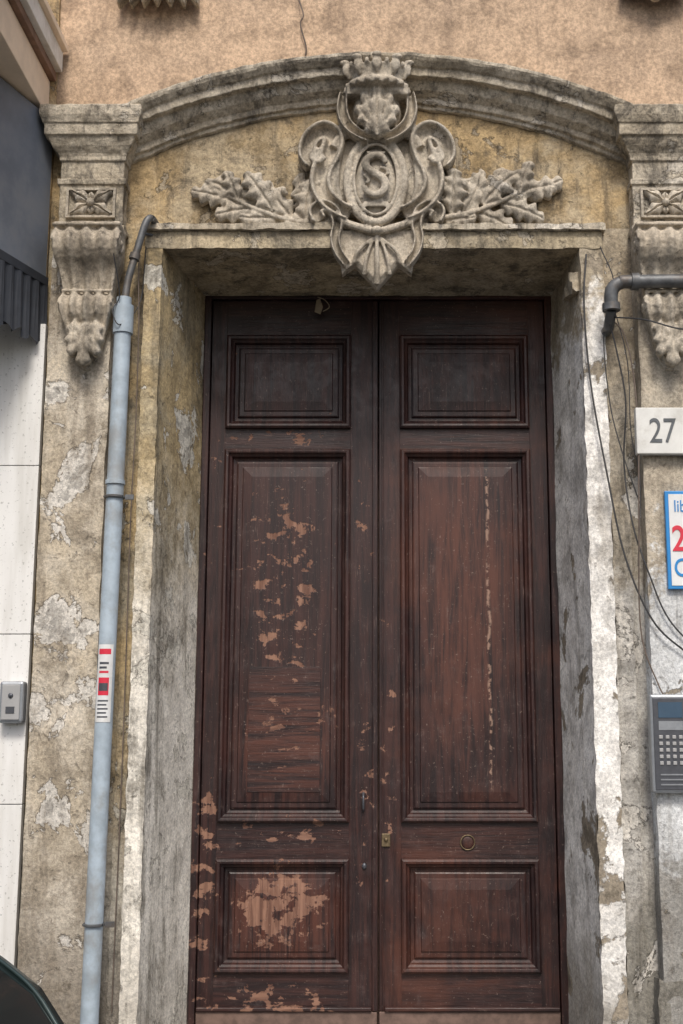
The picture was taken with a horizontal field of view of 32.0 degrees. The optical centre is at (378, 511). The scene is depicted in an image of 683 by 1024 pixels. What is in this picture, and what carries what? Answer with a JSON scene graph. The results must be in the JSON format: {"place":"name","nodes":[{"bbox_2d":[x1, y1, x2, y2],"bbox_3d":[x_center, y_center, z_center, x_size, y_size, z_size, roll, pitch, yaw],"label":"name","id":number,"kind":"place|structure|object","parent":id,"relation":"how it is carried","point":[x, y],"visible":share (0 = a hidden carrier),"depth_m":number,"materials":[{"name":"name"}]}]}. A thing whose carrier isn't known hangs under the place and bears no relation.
{"place":"outdoors","nodes":[
{"label":"outdoors","id":0,"kind":"place"},
{"bbox_2d":[0,955,63,1023],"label":"parked car","id":1,"kind":"object","parent":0,"point":[24,999],"visible":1,"depth_m":3.20,"materials":[{"name":"green paint"}]},
{"bbox_2d":[51,151,61,228],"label":"wall","id":2,"kind":"structure","parent":0,"point":[56,192],"depth_m":6.01,"materials":[{"name":"beige paint"}]},
{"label":"ground","id":3,"kind":"structure","parent":0,"visible":0},
{"bbox_2d":[0,332,47,967],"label":"joint backing","id":4,"kind":"object","parent":3,"relation":"on","point":[31,657],"visible":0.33,"depth_m":5.59,"materials":[{"name":"metal"}]},
{"bbox_2d":[0,804,23,966],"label":"marble slab","id":5,"kind":"structure","parent":4,"relation":"attached to","point":[11,826],"depth_m":5.38,"materials":[{"name":"white stone"}]},
{"bbox_2d":[0,635,32,803],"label":"marble slab","id":6,"kind":"structure","parent":5,"relation":"on","point":[15,656],"depth_m":5.49,"materials":[{"name":"white stone"}]},
{"bbox_2d":[0,681,26,722],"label":"doorbell box","id":7,"kind":"object","parent":6,"relation":"attached to","point":[13,697],"visible":1,"depth_m":5.44,"materials":[{"name":"metal"}]},
{"bbox_2d":[0,466,40,633],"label":"marble slab","id":8,"kind":"structure","parent":4,"relation":"attached to","point":[19,497],"depth_m":5.64,"materials":[{"name":"white stone"}]},
{"bbox_2d":[0,324,47,466],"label":"marble slab","id":9,"kind":"structure","parent":4,"relation":"attached to","point":[22,373],"depth_m":5.76,"materials":[{"name":"white stone"}]},
{"bbox_2d":[46,0,60,277],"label":"party wall strip","id":10,"kind":"object","parent":4,"relation":"on","point":[55,6],"visible":0.05,"depth_m":6.07,"materials":[{"name":"paint"}]},
{"bbox_3d":[-4.050,-3.316,6.652,4.300,5.000,0.720,0,-10,0],"label":"upper storey","id":11,"kind":"object","parent":4,"relation":"on","visible":0},
{"bbox_2d":[0,0,49,108],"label":"canopy soffit band","id":12,"kind":"object","parent":11,"relation":"attached to","point":[22,72],"visible":0.63,"depth_m":5.63,"materials":[{"name":"beige paint"}]},
{"bbox_2d":[8,0,55,80],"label":"canopy edge board","id":13,"kind":"object","parent":12,"relation":"attached to","point":[31,34],"visible":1,"depth_m":5.71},
{"bbox_2d":[20,0,62,71],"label":"canopy slab","id":14,"kind":"structure","parent":13,"relation":"attached to","point":[42,27],"depth_m":5.79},
{"bbox_2d":[38,0,67,51],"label":"canopy drip","id":15,"kind":"object","parent":14,"relation":"attached to","point":[53,23],"visible":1,"depth_m":5.87},
{"bbox_2d":[0,77,51,344],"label":"shop awning","id":16,"kind":"object","parent":11,"relation":"attached to","point":[25,161],"visible":0.93,"depth_m":5.74,"materials":[{"name":"fabric"}]},
{"bbox_2d":[18,228,145,1023],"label":"wall left of door","id":17,"kind":"structure","parent":3,"relation":"on","point":[130,241],"depth_m":5.57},
{"bbox_2d":[17,250,116,1004],"bbox_3d":[-1.450,0.630,5.584,0.312,4.112,0.132,0,-10,0],"label":"pilaster","id":18,"kind":"object","parent":17,"relation":"attached to","point":[65,644],"visible":0.62,"depth_m":5.51,"materials":[{"name":"paint"}]},
{"bbox_2d":[50,188,126,370],"bbox_3d":[-1.404,-1.153,5.761,0.341,0.936,0.203,0,-10,0],"label":"corbel","id":19,"kind":"object","parent":18,"relation":"attached to","point":[83,251],"visible":0.98,"depth_m":5.73,"materials":[{"name":"stone"}]},
{"bbox_2d":[39,104,143,238],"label":"entablature","id":20,"kind":"structure","parent":18,"relation":"on","point":[94,145],"depth_m":5.91,"materials":[{"name":"stone"}]},
{"bbox_2d":[80,214,157,1023],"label":"drain pipe","id":21,"kind":"object","parent":17,"relation":"attached to","point":[93,924],"visible":0.98,"depth_m":5.44,"materials":[{"name":"grey metal"}]},
{"bbox_2d":[111,260,139,1012],"bbox_3d":[-1.175,0.409,5.603,0.020,3.700,0.070,2,-10,-14],"label":"electric cable","id":22,"kind":"object","parent":17,"relation":"attached to","point":[126,648],"visible":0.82,"depth_m":5.57,"materials":[{"name":"brown rubber"}]},
{"bbox_2d":[106,238,145,1023],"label":"architrave outer strip","id":23,"kind":"object","parent":17,"relation":"attached to","point":[112,1017],"visible":0.83,"depth_m":5.60,"materials":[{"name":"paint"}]},
{"bbox_2d":[118,248,162,1023],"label":"architrave","id":24,"kind":"object","parent":17,"relation":"attached to","point":[130,963],"visible":0.84,"depth_m":5.58,"materials":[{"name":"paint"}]},
{"bbox_2d":[112,246,145,324],"bbox_3d":[-1.221,-1.106,5.772,0.047,0.456,0.254,-5,-11,27],"label":"electric cable","id":25,"kind":"object","parent":24,"relation":"attached to","point":[119,286],"visible":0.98,"depth_m":5.71,"materials":[{"name":"black rubber"}]},
{"bbox_2d":[126,111,629,228],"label":"tympanum wall","id":26,"kind":"structure","parent":17,"relation":"attached to","point":[164,183],"depth_m":6.04,"materials":[{"name":"paint"}]},
{"bbox_2d":[348,305,401,1023],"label":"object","id":27,"kind":"object","parent":26,"relation":"attached to","point":[378,672],"visible":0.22,"depth_m":6.30,"materials":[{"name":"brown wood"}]},
{"bbox_2d":[125,51,651,164],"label":"arched cornice","id":28,"kind":"structure","parent":26,"relation":"attached to","point":[575,114],"depth_m":5.99,"materials":[{"name":"stone"}]},
{"bbox_2d":[602,228,657,1023],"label":"wall right of door","id":29,"kind":"structure","parent":3,"relation":"on","point":[649,921],"depth_m":5.62,"materials":[{"name":"grey paint"}]},
{"bbox_2d":[578,248,628,1023],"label":"architrave","id":30,"kind":"object","parent":29,"relation":"attached to","point":[607,776],"visible":0.95,"depth_m":5.57,"materials":[{"name":"white paint"}]},
{"bbox_2d":[166,247,573,296],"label":"reveal ceiling","id":31,"kind":"structure","parent":30,"relation":"on","point":[473,273],"depth_m":6.25,"materials":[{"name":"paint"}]},
{"bbox_2d":[146,230,602,259],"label":"architrave lintel","id":32,"kind":"structure","parent":31,"relation":"on","point":[538,243],"depth_m":5.92,"materials":[{"name":"beige stone"}]},
{"bbox_2d":[147,222,605,234],"bbox_3d":[-0.021,-1.411,5.941,2.307,0.045,0.085,0,-10,0],"label":"architrave cap","id":33,"kind":"object","parent":32,"relation":"on","point":[314,227],"visible":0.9,"depth_m":5.91,"materials":[{"name":"beige stone"}]},
{"bbox_2d":[190,51,562,291],"bbox_3d":[-0.005,-1.680,5.921,1.872,1.155,0.322,0,-10,0],"label":"coat of arms relief","id":34,"kind":"object","parent":32,"relation":"on","point":[375,159],"visible":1,"depth_m":5.93,"materials":[{"name":"stone"}]},
{"bbox_2d":[601,273,682,336],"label":"wall pipe","id":35,"kind":"object","parent":30,"relation":"attached to","point":[613,288],"depth_m":5.70,"materials":[{"name":"metal"}]},
{"bbox_2d":[616,315,640,515],"bbox_3d":[1.183,-0.389,5.681,0.116,1.301,0.030,2,-10,-10],"label":"electric cable","id":36,"kind":"object","parent":35,"relation":"hanging from","point":[629,411],"visible":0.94,"depth_m":5.71,"materials":[{"name":"black rubber"}]},
{"bbox_2d":[609,324,682,636],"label":"electric cable","id":37,"kind":"object","parent":35,"relation":"hanging from","point":[674,626],"visible":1,"depth_m":5.69,"materials":[{"name":"black rubber"}]},
{"bbox_2d":[614,317,682,329],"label":"electric cable","id":38,"kind":"object","parent":35,"relation":"attached to","point":[650,321],"visible":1,"depth_m":5.57,"materials":[{"name":"black rubber"}]},
{"bbox_2d":[602,238,647,1023],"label":"architrave outer strip","id":39,"kind":"object","parent":29,"relation":"attached to","point":[632,820],"visible":0.81,"depth_m":5.57,"materials":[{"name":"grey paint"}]},
{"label":"sidewalk","id":40,"kind":"structure","parent":0,"visible":0},
{"bbox_2d":[53,991,80,1023],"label":"plinth","id":41,"kind":"structure","parent":40,"relation":"on","point":[67,1005],"depth_m":5.25,"materials":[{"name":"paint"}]},
{"bbox_2d":[650,975,665,1023],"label":"plinth","id":42,"kind":"structure","parent":40,"relation":"on","point":[657,1002],"depth_m":5.28,"materials":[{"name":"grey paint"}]},
{"bbox_2d":[631,264,682,1023],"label":"pilaster","id":43,"kind":"object","parent":42,"relation":"on","point":[658,385],"visible":0.52,"depth_m":5.54,"materials":[{"name":"paint"}]},
{"bbox_2d":[600,246,637,497],"bbox_3d":[1.170,-0.678,5.770,0.150,1.302,0.025,-1,-10,8],"label":"electric cable","id":44,"kind":"object","parent":43,"relation":"attached to","point":[608,389],"visible":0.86,"depth_m":5.75,"materials":[{"name":"black rubber"}]},
{"bbox_2d":[583,254,682,649],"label":"electric cable","id":45,"kind":"object","parent":43,"relation":"attached to","point":[659,629],"visible":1,"depth_m":5.68,"materials":[{"name":"black rubber"}]},
{"bbox_2d":[614,322,663,693],"bbox_3d":[1.224,-0.035,5.612,0.217,1.824,0.039,1,-10,-4],"label":"electric cable","id":46,"kind":"object","parent":43,"relation":"attached to","point":[638,521],"visible":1,"depth_m":5.58,"materials":[{"name":"black rubber"}]},
{"bbox_2d":[613,104,682,237],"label":"entablature","id":47,"kind":"structure","parent":43,"relation":"on","point":[651,150],"depth_m":5.91,"materials":[{"name":"stone"}]},
{"bbox_2d":[630,188,682,370],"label":"corbel","id":48,"kind":"object","parent":43,"relation":"attached to","point":[656,247],"visible":0.97,"depth_m":5.72,"materials":[{"name":"stone"}]},
{"bbox_2d":[634,408,682,454],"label":"house number sign","id":49,"kind":"object","parent":43,"relation":"attached to","point":[658,431],"visible":1,"depth_m":5.65,"materials":[{"name":"ceramic"}]},
{"bbox_2d":[647,694,682,792],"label":"intercom panel","id":50,"kind":"object","parent":43,"relation":"attached to","point":[665,724],"visible":1,"depth_m":5.39,"materials":[{"name":"metal"}]},
{"bbox_2d":[664,491,682,588],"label":"wall sign","id":51,"kind":"object","parent":43,"relation":"attached to","point":[673,505],"visible":1,"depth_m":5.58,"materials":[{"name":"white ceramic"}]},
{"bbox_3d":[-0.005,2.562,5.565,1.990,0.054,0.740,0,-10,0],"label":"threshold step","id":52,"kind":"object","parent":40,"relation":"on","visible":0},
{"bbox_2d":[187,296,212,1023],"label":"jamb","id":53,"kind":"object","parent":52,"relation":"on","point":[197,766],"visible":0.8,"depth_m":6.18,"materials":[{"name":"brown wood"}]},
{"bbox_2d":[137,248,204,1023],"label":"reveal","id":54,"kind":"object","parent":53,"relation":"attached to","point":[165,913],"visible":1,"depth_m":5.87,"materials":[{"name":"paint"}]},
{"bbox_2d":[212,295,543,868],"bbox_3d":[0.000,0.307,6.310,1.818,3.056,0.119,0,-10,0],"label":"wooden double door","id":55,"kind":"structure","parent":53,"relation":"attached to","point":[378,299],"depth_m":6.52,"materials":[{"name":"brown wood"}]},
{"bbox_2d":[196,301,372,1006],"bbox_3d":[-0.456,0.661,6.239,0.899,3.690,0.080,0,-10,0],"label":"leaf","id":56,"kind":"object","parent":55,"relation":"attached to","point":[285,903],"visible":0.96,"depth_m":6.23,"materials":[{"name":"brown wood"}]},
{"bbox_2d":[247,667,319,791],"bbox_3d":[-0.485,1.119,6.141,0.370,0.634,0.003,0,-10,0],"label":"patch board","id":57,"kind":"object","parent":56,"relation":"attached to","point":[284,731],"visible":1,"depth_m":6.14,"materials":[{"name":"brown wood"}]},
{"bbox_2d":[372,301,377,1010],"bbox_3d":[-0.016,0.661,6.220,0.028,3.685,0.015,0,-10,0],"label":"meeting bead","id":58,"kind":"object","parent":56,"relation":"attached to","point":[375,683],"visible":1,"depth_m":6.19,"materials":[{"name":"brown wood"}]},
{"bbox_2d":[315,297,329,313],"bbox_3d":[-0.304,-1.123,6.474,0.081,0.107,0.019,-1,-10,8],"label":"torn paper","id":59,"kind":"object","parent":55,"relation":"attached to","point":[318,308],"visible":1,"depth_m":6.47,"materials":[{"name":"beige paper"}]},
{"bbox_2d":[379,301,559,1010],"bbox_3d":[0.456,0.661,6.239,0.899,3.690,0.080,0,-10,0],"label":"leaf","id":60,"kind":"object","parent":55,"relation":"attached to","point":[468,727],"visible":0.99,"depth_m":6.20,"materials":[{"name":"brown wood"}]},
{"bbox_2d":[382,302,383,1010],"bbox_3d":[0.025,0.662,6.224,0.010,3.685,0.006,0,-10,0],"label":"meeting bead","id":61,"kind":"object","parent":60,"relation":"attached to","point":[382,652],"visible":1,"depth_m":6.21,"materials":[{"name":"brown wood"}]},
{"bbox_2d":[382,833,389,846],"bbox_3d":[0.040,1.665,6.041,0.044,0.065,0.025,0,-10,0],"label":"keyhole plate","id":62,"kind":"object","parent":60,"relation":"attached to","point":[385,839],"visible":1,"depth_m":6.04,"materials":[{"name":"gold metal"}]},
{"bbox_2d":[461,836,473,848],"bbox_3d":[0.455,1.680,6.054,0.064,0.064,0.012,0,-10,0],"label":"cylinder lock plug","id":63,"kind":"object","parent":60,"relation":"attached to","point":[467,842],"visible":1,"depth_m":6.05,"materials":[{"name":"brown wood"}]},
{"bbox_2d":[460,835,474,850],"bbox_3d":[0.455,1.679,6.050,0.079,0.079,0.007,0,-10,0],"label":"cylinder lock ring","id":64,"kind":"object","parent":60,"relation":"attached to","point":[462,846],"visible":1,"depth_m":6.05,"materials":[{"name":"gold metal"}]},
{"bbox_2d":[385,1007,559,1011],"bbox_3d":[0.468,2.465,5.903,0.871,0.020,0.025,0,-10,0],"label":"drip moulding","id":65,"kind":"object","parent":60,"relation":"attached to","point":[472,1009],"visible":1,"depth_m":5.89,"materials":[{"name":"brown wood"}]},
{"bbox_2d":[195,1011,376,1023],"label":"kickboard","id":66,"kind":"object","parent":52,"relation":"on","point":[286,1017],"visible":0.85,"depth_m":5.90,"materials":[{"name":"brown wood"}]},
{"bbox_2d":[196,1007,371,1011],"bbox_3d":[-0.468,2.465,5.903,0.871,0.020,0.025,0,-10,0],"label":"drip moulding","id":67,"kind":"object","parent":66,"relation":"on","point":[283,1009],"visible":1,"depth_m":5.89,"materials":[{"name":"brown wood"}]},
{"bbox_2d":[379,1011,560,1023],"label":"kickboard","id":68,"kind":"object","parent":52,"relation":"on","point":[469,1017],"visible":0.85,"depth_m":5.90,"materials":[{"name":"brown wood"}]},
{"bbox_2d":[543,296,568,1023],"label":"jamb","id":69,"kind":"object","parent":52,"relation":"on","point":[559,818],"visible":0.75,"depth_m":6.17,"materials":[{"name":"brown wood"}]},
{"bbox_2d":[550,251,602,1023],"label":"reveal","id":70,"kind":"object","parent":69,"relation":"attached to","point":[584,942],"visible":0.99,"depth_m":5.87,"materials":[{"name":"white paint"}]},
{"bbox_2d":[561,271,578,300],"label":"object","id":71,"kind":"object","parent":70,"relation":"attached to","point":[570,281],"visible":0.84,"depth_m":5.95,"materials":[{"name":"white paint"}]},
{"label":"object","id":72,"kind":"object","parent":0,"visible":0},
{"bbox_2d":[56,0,682,104],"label":"wall","id":73,"kind":"structure","parent":72,"relation":"attached to","point":[631,51],"depth_m":6.15,"materials":[{"name":"paint"}]},
{"bbox_2d":[117,0,199,8],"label":"carved bracket","id":74,"kind":"object","parent":73,"relation":"attached to","point":[145,3],"visible":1,"depth_m":6.10,"materials":[{"name":"stone"}]},
{"bbox_2d":[299,0,306,54],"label":"crack","id":75,"kind":"object","parent":73,"relation":"attached to","point":[301,27],"visible":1,"depth_m":6.13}
]}

